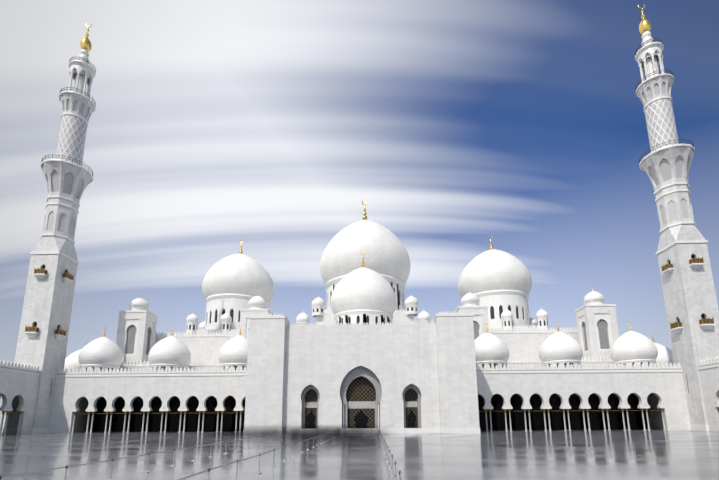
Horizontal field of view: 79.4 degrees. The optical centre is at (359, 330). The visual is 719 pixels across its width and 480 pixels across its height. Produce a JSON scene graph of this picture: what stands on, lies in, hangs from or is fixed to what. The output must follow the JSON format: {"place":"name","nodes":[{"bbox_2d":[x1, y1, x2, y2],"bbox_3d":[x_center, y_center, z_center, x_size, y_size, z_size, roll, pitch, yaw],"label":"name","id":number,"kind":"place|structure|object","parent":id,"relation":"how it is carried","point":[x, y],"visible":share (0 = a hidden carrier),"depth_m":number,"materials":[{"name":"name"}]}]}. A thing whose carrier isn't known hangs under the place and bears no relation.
{"place":"outdoors","nodes":[
{"label":"outdoors","id":0,"kind":"place"},
{"bbox_2d":[0,421,718,479],"bbox_3d":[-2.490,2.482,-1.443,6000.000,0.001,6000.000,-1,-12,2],"label":"ground","id":1,"kind":"structure","parent":0,"point":[656,454],"depth_m":32.18,"materials":[{"name":"stone"}]},
{"bbox_2d":[0,360,39,434],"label":"side arcade","id":2,"kind":"object","parent":1,"relation":"on","point":[21,382],"visible":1,"depth_m":88.63,"materials":[{"name":"stone"}]},
{"bbox_2d":[2,23,95,433],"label":"minaret","id":3,"kind":"object","parent":1,"relation":"on","point":[46,312],"visible":0.96,"depth_m":100.65,"materials":[{"name":"stone"}]},
{"bbox_2d":[109,459,113,479],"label":"stanchion","id":4,"kind":"object","parent":1,"relation":"on","point":[111,470],"visible":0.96,"depth_m":19.81,"materials":[{"name":"silver metal"}]},
{"bbox_2d":[2,432,286,477],"bbox_3d":[-10.788,9.776,38.535,0.094,0.068,50.165,-1,-12,2],"label":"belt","id":5,"kind":"object","parent":4,"relation":"attached to","point":[115,459],"visible":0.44,"depth_m":19.34,"materials":[{"name":"grey"}]},
{"bbox_2d":[49,325,247,432],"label":"arcade","id":6,"kind":"object","parent":1,"relation":"on","point":[169,391],"visible":0.92,"depth_m":97.28,"materials":[{"name":"stone"}]},
{"bbox_2d":[256,454,261,473],"bbox_3d":[-5.164,6.854,22.304,0.352,0.972,0.352,5,-12,-22],"label":"stanchion","id":7,"kind":"object","parent":1,"relation":"on","point":[258,472],"visible":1,"depth_m":22.24,"materials":[{"name":"silver metal"}]},
{"bbox_2d":[177,429,339,479],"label":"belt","id":8,"kind":"object","parent":7,"relation":"attached to","point":[238,461],"visible":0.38,"depth_m":18.21,"materials":[{"name":"grey"}]},
{"bbox_2d":[2,327,673,432],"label":"building wall","id":9,"kind":"structure","parent":1,"relation":"on","point":[523,346],"depth_m":114.86,"materials":[{"name":"stone"}]},
{"bbox_2d":[186,241,274,334],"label":"dome","id":10,"kind":"structure","parent":9,"relation":"on","point":[233,285],"depth_m":146.68,"materials":[{"name":"stone"}]},
{"bbox_2d":[296,252,430,325],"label":"dome","id":11,"kind":"structure","parent":9,"relation":"on","point":[363,294],"depth_m":111.92,"materials":[{"name":"stone"}]},
{"bbox_2d":[311,200,418,325],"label":"dome","id":12,"kind":"structure","parent":9,"relation":"on","point":[383,250],"depth_m":144.71,"materials":[{"name":"stone"}]},
{"bbox_2d":[116,288,618,364],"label":"towers","id":13,"kind":"structure","parent":9,"relation":"on","point":[597,326],"depth_m":110.91,"materials":[{"name":"stone"}]},
{"bbox_2d":[458,235,548,331],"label":"dome","id":14,"kind":"structure","parent":9,"relation":"on","point":[498,283],"depth_m":143.77,"materials":[{"name":"stone"}]},
{"bbox_2d":[243,311,479,433],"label":"facade","id":15,"kind":"structure","parent":1,"relation":"on","point":[377,377],"depth_m":85.24,"materials":[{"name":"stone"}]},
{"bbox_2d":[474,321,690,430],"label":"arcade","id":16,"kind":"object","parent":1,"relation":"on","point":[560,389],"visible":0.94,"depth_m":94.42,"materials":[{"name":"stone"}]},
{"bbox_2d":[635,4,718,430],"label":"minaret","id":17,"kind":"object","parent":1,"relation":"on","point":[690,298],"visible":0.98,"depth_m":96.65,"materials":[{"name":"stone"}]},
{"bbox_2d":[698,357,718,430],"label":"wall","id":18,"kind":"structure","parent":1,"relation":"on","point":[709,374],"depth_m":86.04,"materials":[{"name":"stone"}]},
{"bbox_2d":[0,0,718,420],"label":"sky","id":19,"kind":"structure","parent":0,"point":[214,126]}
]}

